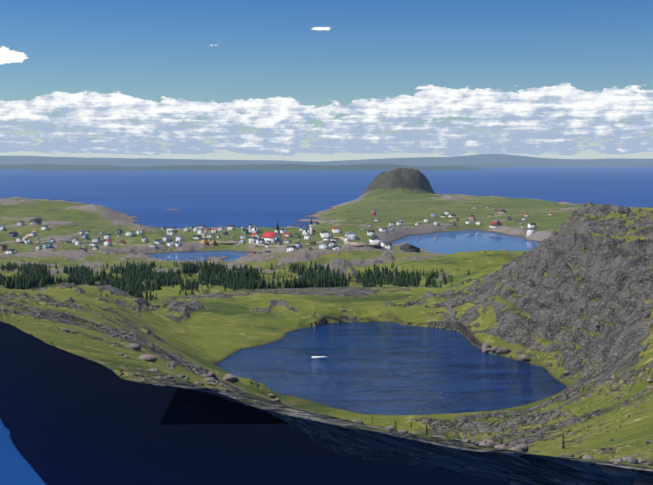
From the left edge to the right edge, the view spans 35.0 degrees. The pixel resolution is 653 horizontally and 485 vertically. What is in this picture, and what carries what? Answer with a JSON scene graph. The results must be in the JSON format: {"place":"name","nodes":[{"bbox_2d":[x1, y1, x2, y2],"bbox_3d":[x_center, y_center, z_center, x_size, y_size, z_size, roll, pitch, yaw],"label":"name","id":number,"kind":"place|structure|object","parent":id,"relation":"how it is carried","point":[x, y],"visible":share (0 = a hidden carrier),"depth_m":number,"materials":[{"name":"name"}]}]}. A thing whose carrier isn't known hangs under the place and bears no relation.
{"place":"outdoors","nodes":[
{"label":"outdoors","id":0,"kind":"place"},
{"bbox_2d":[21,231,37,241],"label":"dirt road","id":1,"kind":"structure","parent":0,"point":[27,236],"depth_m":1370.06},
{"bbox_2d":[2,240,168,246],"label":"road","id":2,"kind":"structure","parent":0,"point":[82,242],"depth_m":1288.14,"materials":[{"name":"grey asphalt"}]},
{"bbox_2d":[147,251,248,261],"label":"harbour water","id":3,"kind":"structure","parent":0,"point":[204,255],"depth_m":1214.88,"materials":[{"name":"blue liquid"}]},
{"bbox_2d":[0,167,652,484],"bbox_3d":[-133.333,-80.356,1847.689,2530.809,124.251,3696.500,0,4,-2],"label":"terrain","id":4,"kind":"structure","parent":0,"point":[564,284],"depth_m":294.26,"materials":[{"name":"green plant"}]},
{"bbox_2d":[0,244,6,250],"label":"house","id":5,"kind":"structure","parent":4,"relation":"on","point":[3,247],"depth_m":1139.61,"materials":[{"name":"paint"}]},
{"bbox_2d":[5,248,17,253],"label":"house","id":6,"kind":"structure","parent":4,"relation":"on","point":[9,250],"depth_m":1112.96,"materials":[{"name":"paint"}]},
{"bbox_2d":[8,231,17,236],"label":"house","id":7,"kind":"structure","parent":4,"relation":"on","point":[13,234],"depth_m":1360.73,"materials":[{"name":"paint"}]},
{"bbox_2d":[17,221,24,225],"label":"hill house","id":8,"kind":"structure","parent":4,"relation":"on","point":[20,223],"depth_m":1478.97,"materials":[{"name":"paint"}]},
{"bbox_2d":[24,238,31,243],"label":"house","id":9,"kind":"structure","parent":4,"relation":"on","point":[27,241],"depth_m":1259.51,"materials":[{"name":"paint"}]},
{"bbox_2d":[30,218,41,223],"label":"house","id":10,"kind":"structure","parent":4,"relation":"on","point":[37,220],"depth_m":1480.88,"materials":[{"name":"paint"}]},
{"bbox_2d":[41,225,47,229],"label":"house","id":11,"kind":"structure","parent":4,"relation":"on","point":[44,227],"depth_m":1443.87,"materials":[{"name":"paint"}]},
{"bbox_2d":[43,241,51,248],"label":"house","id":12,"kind":"structure","parent":4,"relation":"on","point":[46,245],"depth_m":1170.35,"materials":[{"name":"paint"}]},
{"bbox_2d":[61,328,69,332],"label":"boulder","id":13,"kind":"object","parent":4,"relation":"on","point":[65,330],"visible":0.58,"depth_m":83.30,"materials":[{"name":"stone"}]},
{"bbox_2d":[75,239,81,244],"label":"house","id":14,"kind":"structure","parent":4,"relation":"on","point":[78,242],"depth_m":1273.06,"materials":[{"name":"paint"}]},
{"bbox_2d":[82,233,88,238],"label":"house","id":15,"kind":"structure","parent":4,"relation":"on","point":[85,235],"depth_m":1342.78,"materials":[{"name":"paint"}]},
{"bbox_2d":[89,241,97,245],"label":"house","id":16,"kind":"structure","parent":4,"relation":"on","point":[92,243],"depth_m":1196.49,"materials":[{"name":"paint"}]},
{"bbox_2d":[92,237,99,241],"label":"house","id":17,"kind":"structure","parent":4,"relation":"on","point":[95,239],"depth_m":1305.66,"materials":[{"name":"paint"}]},
{"bbox_2d":[104,234,110,238],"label":"house","id":18,"kind":"structure","parent":4,"relation":"on","point":[107,236],"depth_m":1360.55,"materials":[{"name":"paint"}]},
{"bbox_2d":[104,239,111,245],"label":"house","id":19,"kind":"structure","parent":4,"relation":"on","point":[108,242],"depth_m":1266.82,"materials":[{"name":"paint"}]},
{"bbox_2d":[125,231,133,236],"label":"house","id":20,"kind":"structure","parent":4,"relation":"on","point":[129,233],"depth_m":1424.31,"materials":[{"name":"paint"}]},
{"bbox_2d":[126,343,140,350],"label":"boulder","id":21,"kind":"object","parent":4,"relation":"on","point":[135,346],"visible":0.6,"depth_m":92.17,"materials":[{"name":"stone"}]},
{"bbox_2d":[137,229,143,233],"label":"house","id":22,"kind":"structure","parent":4,"relation":"on","point":[140,231],"depth_m":1453.01,"materials":[{"name":"paint"}]},
{"bbox_2d":[138,354,156,362],"bbox_3d":[-10.968,7.044,63.111,1.243,0.401,1.243,-2,5,-28],"label":"boulder","id":23,"kind":"object","parent":4,"relation":"on","point":[151,358],"visible":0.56,"depth_m":62.84,"materials":[{"name":"stone"}]},
{"bbox_2d":[154,238,162,243],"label":"house","id":24,"kind":"structure","parent":4,"relation":"on","point":[158,241],"depth_m":1295.25,"materials":[{"name":"paint"}]},
{"bbox_2d":[162,234,170,240],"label":"house","id":25,"kind":"structure","parent":4,"relation":"on","point":[167,237],"depth_m":1322.66,"materials":[{"name":"paint"}]},
{"bbox_2d":[166,361,175,367],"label":"boulder","id":26,"kind":"object","parent":4,"relation":"on","point":[171,364],"visible":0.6,"depth_m":65.21,"materials":[{"name":"stone"}]},
{"bbox_2d":[167,240,174,245],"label":"house","id":27,"kind":"structure","parent":4,"relation":"on","point":[170,243],"depth_m":1280.33,"materials":[{"name":"paint"}]},
{"bbox_2d":[168,230,174,235],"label":"house","id":28,"kind":"structure","parent":4,"relation":"on","point":[171,232],"depth_m":1376.32,"materials":[{"name":"paint"}]},
{"bbox_2d":[167,226,175,233],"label":"house","id":29,"kind":"structure","parent":4,"relation":"on","point":[171,228],"depth_m":1528.36,"materials":[{"name":"paint"}]},
{"bbox_2d":[176,235,182,240],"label":"house","id":30,"kind":"structure","parent":4,"relation":"on","point":[179,238],"depth_m":1318.02,"materials":[{"name":"paint"}]},
{"bbox_2d":[193,234,202,238],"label":"house","id":31,"kind":"structure","parent":4,"relation":"on","point":[196,236],"depth_m":1331.31,"materials":[{"name":"paint"}]},
{"bbox_2d":[200,237,207,243],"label":"house","id":32,"kind":"structure","parent":4,"relation":"on","point":[204,240],"depth_m":1284.53,"materials":[{"name":"paint"}]},
{"bbox_2d":[204,378,214,382],"bbox_3d":[-6.986,8.173,61.421,0.791,0.319,0.675,0,4,-2],"label":"boulder","id":33,"kind":"object","parent":4,"relation":"on","point":[209,380],"visible":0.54,"depth_m":61.19,"materials":[{"name":"stone"}]},
{"bbox_2d":[207,382,215,386],"bbox_3d":[-5.978,7.374,53.878,0.610,0.210,0.402,-4,6,-41],"label":"boulder","id":34,"kind":"object","parent":4,"relation":"on","point":[211,384],"visible":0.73,"depth_m":53.79,"materials":[{"name":"stone"}]},
{"bbox_2d":[201,230,238,243],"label":"dirt road","id":35,"kind":"structure","parent":4,"relation":"on","point":[204,233],"depth_m":1296.31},
{"bbox_2d":[223,374,238,382],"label":"boulder","id":36,"kind":"object","parent":4,"relation":"on","point":[231,378],"visible":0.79,"depth_m":199.02,"materials":[{"name":"stone"}]},
{"bbox_2d":[227,225,234,229],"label":"house","id":37,"kind":"structure","parent":4,"relation":"on","point":[230,227],"depth_m":1489.12,"materials":[{"name":"paint"}]},
{"bbox_2d":[0,259,469,299],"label":"conifer trees","id":38,"kind":"object","parent":4,"relation":"on","point":[36,274],"visible":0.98,"depth_m":600.79,"materials":[{"name":"green plant"}]},
{"bbox_2d":[242,229,248,233],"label":"house","id":39,"kind":"structure","parent":4,"relation":"on","point":[245,231],"depth_m":1364.85,"materials":[{"name":"paint"}]},
{"bbox_2d":[249,236,256,242],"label":"house","id":40,"kind":"structure","parent":4,"relation":"on","point":[251,239],"depth_m":1283.78,"materials":[{"name":"paint"}]},
{"bbox_2d":[249,223,259,232],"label":"house","id":41,"kind":"structure","parent":4,"relation":"on","point":[254,228],"depth_m":1388.03,"materials":[{"name":"paint"}]},
{"bbox_2d":[256,238,264,243],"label":"house","id":42,"kind":"structure","parent":4,"relation":"on","point":[260,241],"depth_m":1265.09,"materials":[{"name":"paint"}]},
{"bbox_2d":[261,220,281,242],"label":"church st andrews","id":43,"kind":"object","parent":4,"relation":"on","point":[272,237],"visible":0.71,"depth_m":1288.24,"materials":[{"name":"paint"}]},
{"bbox_2d":[279,228,286,232],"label":"house","id":44,"kind":"structure","parent":4,"relation":"on","point":[282,230],"depth_m":1398.12,"materials":[{"name":"paint"}]},
{"bbox_2d":[286,245,297,251],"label":"house","id":45,"kind":"structure","parent":4,"relation":"on","point":[290,247],"depth_m":1170.40,"materials":[{"name":"paint"}]},
{"bbox_2d":[247,237,339,246],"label":"town road","id":46,"kind":"structure","parent":4,"relation":"on","point":[282,245],"depth_m":1267.13,"materials":[{"name":"grey asphalt"}]},
{"bbox_2d":[303,218,312,234],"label":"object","id":47,"kind":"structure","parent":4,"relation":"on","point":[307,230],"depth_m":1384.91,"materials":[{"name":"paint"}]},
{"bbox_2d":[304,234,311,239],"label":"house","id":48,"kind":"structure","parent":4,"relation":"on","point":[307,236],"depth_m":1351.94,"materials":[{"name":"paint"}]},
{"bbox_2d":[319,242,328,249],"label":"house","id":49,"kind":"structure","parent":4,"relation":"on","point":[323,245],"depth_m":1147.15,"materials":[{"name":"paint"}]},
{"bbox_2d":[320,230,331,237],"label":"house","id":50,"kind":"structure","parent":4,"relation":"on","point":[324,233],"depth_m":1351.56,"materials":[{"name":"paint"}]},
{"bbox_2d":[328,240,335,245],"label":"house","id":51,"kind":"structure","parent":4,"relation":"on","point":[331,243],"depth_m":1193.58,"materials":[{"name":"paint"}]},
{"bbox_2d":[332,227,340,232],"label":"house","id":52,"kind":"structure","parent":4,"relation":"on","point":[336,230],"depth_m":1407.73,"materials":[{"name":"paint"}]},
{"bbox_2d":[332,245,341,249],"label":"house","id":53,"kind":"structure","parent":4,"relation":"on","point":[335,247],"depth_m":1142.97,"materials":[{"name":"paint"}]},
{"bbox_2d":[345,231,357,239],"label":"house","id":54,"kind":"structure","parent":4,"relation":"on","point":[351,235],"depth_m":1326.37,"materials":[{"name":"paint"}]},
{"bbox_2d":[367,230,374,235],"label":"house","id":55,"kind":"structure","parent":4,"relation":"on","point":[371,232],"depth_m":1392.76,"materials":[{"name":"paint"}]},
{"bbox_2d":[369,236,382,242],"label":"house","id":56,"kind":"structure","parent":4,"relation":"on","point":[373,239],"depth_m":1277.51,"materials":[{"name":"paint"}]},
{"bbox_2d":[111,321,652,484],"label":"scattered stones","id":57,"kind":"object","parent":4,"relation":"on","point":[614,471],"visible":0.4,"depth_m":15.03,"materials":[{"name":"stone"}]},
{"bbox_2d":[378,240,387,246],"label":"house","id":58,"kind":"structure","parent":4,"relation":"on","point":[381,242],"depth_m":1195.55,"materials":[{"name":"paint"}]},
{"bbox_2d":[379,227,387,231],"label":"house","id":59,"kind":"structure","parent":4,"relation":"on","point":[383,229],"depth_m":1460.59,"materials":[{"name":"paint"}]},
{"bbox_2d":[385,243,392,249],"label":"house","id":60,"kind":"structure","parent":4,"relation":"on","point":[388,246],"depth_m":1144.52,"materials":[{"name":"paint"}]},
{"bbox_2d":[400,243,419,252],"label":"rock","id":61,"kind":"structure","parent":4,"relation":"on","point":[406,247],"depth_m":1117.36,"materials":[{"name":"stone"}]},
{"bbox_2d":[372,419,564,448],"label":"fence posts","id":62,"kind":"object","parent":4,"relation":"on","point":[562,443],"visible":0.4,"depth_m":142.71,"materials":[{"name":"wood"}]},
{"bbox_2d":[469,214,474,220],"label":"tall brown house","id":63,"kind":"structure","parent":4,"relation":"on","point":[471,217],"depth_m":1771.67,"materials":[{"name":"paint"}]},
{"bbox_2d":[402,214,552,224],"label":"road","id":64,"kind":"structure","parent":4,"relation":"on","point":[468,218],"depth_m":1852.07,"materials":[{"name":"grey asphalt"}]},
{"bbox_2d":[482,348,488,352],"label":"shore rock","id":65,"kind":"object","parent":4,"relation":"on","point":[485,350],"visible":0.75,"depth_m":271.96,"materials":[{"name":"stone"}]},
{"bbox_2d":[481,342,491,348],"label":"shore rock","id":66,"kind":"object","parent":4,"relation":"on","point":[486,345],"visible":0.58,"depth_m":273.23,"materials":[{"name":"stone"}]},
{"bbox_2d":[491,346,498,351],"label":"shore rock","id":67,"kind":"object","parent":4,"relation":"on","point":[494,348],"visible":0.75,"depth_m":269.90,"materials":[{"name":"stone"}]},
{"bbox_2d":[489,221,501,227],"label":"house","id":68,"kind":"structure","parent":4,"relation":"on","point":[493,224],"depth_m":1632.02,"materials":[{"name":"paint"}]},
{"bbox_2d":[495,445,503,448],"bbox_3d":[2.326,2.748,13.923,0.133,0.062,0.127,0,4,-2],"label":"boulder","id":69,"kind":"object","parent":4,"relation":"on","point":[500,446],"visible":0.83,"depth_m":13.91,"materials":[{"name":"stone"}]},
{"bbox_2d":[494,209,505,212],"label":"house","id":70,"kind":"structure","parent":4,"relation":"on","point":[500,210],"depth_m":1997.57,"materials":[{"name":"paint"}]},
{"bbox_2d":[496,347,510,353],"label":"shore rock","id":71,"kind":"object","parent":4,"relation":"on","point":[504,350],"visible":0.79,"depth_m":268.39,"materials":[{"name":"stone"}]},
{"bbox_2d":[517,354,530,361],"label":"shore rock","id":72,"kind":"object","parent":4,"relation":"on","point":[523,358],"visible":0.94,"depth_m":259.07,"materials":[{"name":"stone"}]},
{"bbox_2d":[527,228,533,235],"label":"tall white house","id":73,"kind":"structure","parent":4,"relation":"on","point":[530,231],"depth_m":1482.30,"materials":[{"name":"paint"}]},
{"bbox_2d":[528,223,535,227],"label":"house","id":74,"kind":"structure","parent":4,"relation":"on","point":[531,225],"depth_m":1557.47,"materials":[{"name":"paint"}]},
{"bbox_2d":[638,459,646,463],"bbox_3d":[14.014,9.669,45.898,0.450,0.181,0.524,0,4,-2],"label":"boulder","id":75,"kind":"object","parent":4,"relation":"on","point":[640,461],"visible":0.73,"depth_m":45.70,"materials":[{"name":"stone"}]},
{"bbox_2d":[0,166,652,484],"bbox_3d":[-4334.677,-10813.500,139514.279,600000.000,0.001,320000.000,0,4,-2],"label":"sea water","id":76,"kind":"structure","parent":0,"point":[67,418],"depth_m":503.42,"materials":[{"name":"blue liquid"}]},
{"bbox_2d":[0,154,652,165],"bbox_3d":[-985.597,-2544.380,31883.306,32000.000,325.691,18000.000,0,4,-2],"label":"distant hills","id":77,"kind":"structure","parent":0,"point":[462,160],"depth_m":25999.97,"materials":[{"name":"grey"}]},
{"bbox_2d":[0,162,652,170],"bbox_3d":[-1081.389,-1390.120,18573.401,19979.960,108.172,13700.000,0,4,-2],"label":"distant land","id":78,"kind":"structure","parent":0,"point":[43,167],"depth_m":13398.64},
{"bbox_2d":[0,0,652,161],"label":"sky","id":79,"kind":"structure","parent":0,"point":[286,80],"materials":[{"name":"blue"}]},
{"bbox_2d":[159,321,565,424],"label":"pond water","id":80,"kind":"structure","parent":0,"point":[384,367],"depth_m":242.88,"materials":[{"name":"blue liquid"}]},
{"bbox_2d":[311,356,326,357],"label":"boat","id":81,"kind":"object","parent":80,"relation":"on","point":[319,356],"visible":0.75,"depth_m":265.25,"materials":[{"name":"paint"}]},
{"bbox_2d":[340,237,394,250],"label":"hill road","id":82,"kind":"structure","parent":0,"point":[358,243],"depth_m":942.63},
{"bbox_2d":[392,230,540,253],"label":"harbour water","id":83,"kind":"structure","parent":0,"point":[449,242],"depth_m":1409.66,"materials":[{"name":"blue liquid"}]}
]}

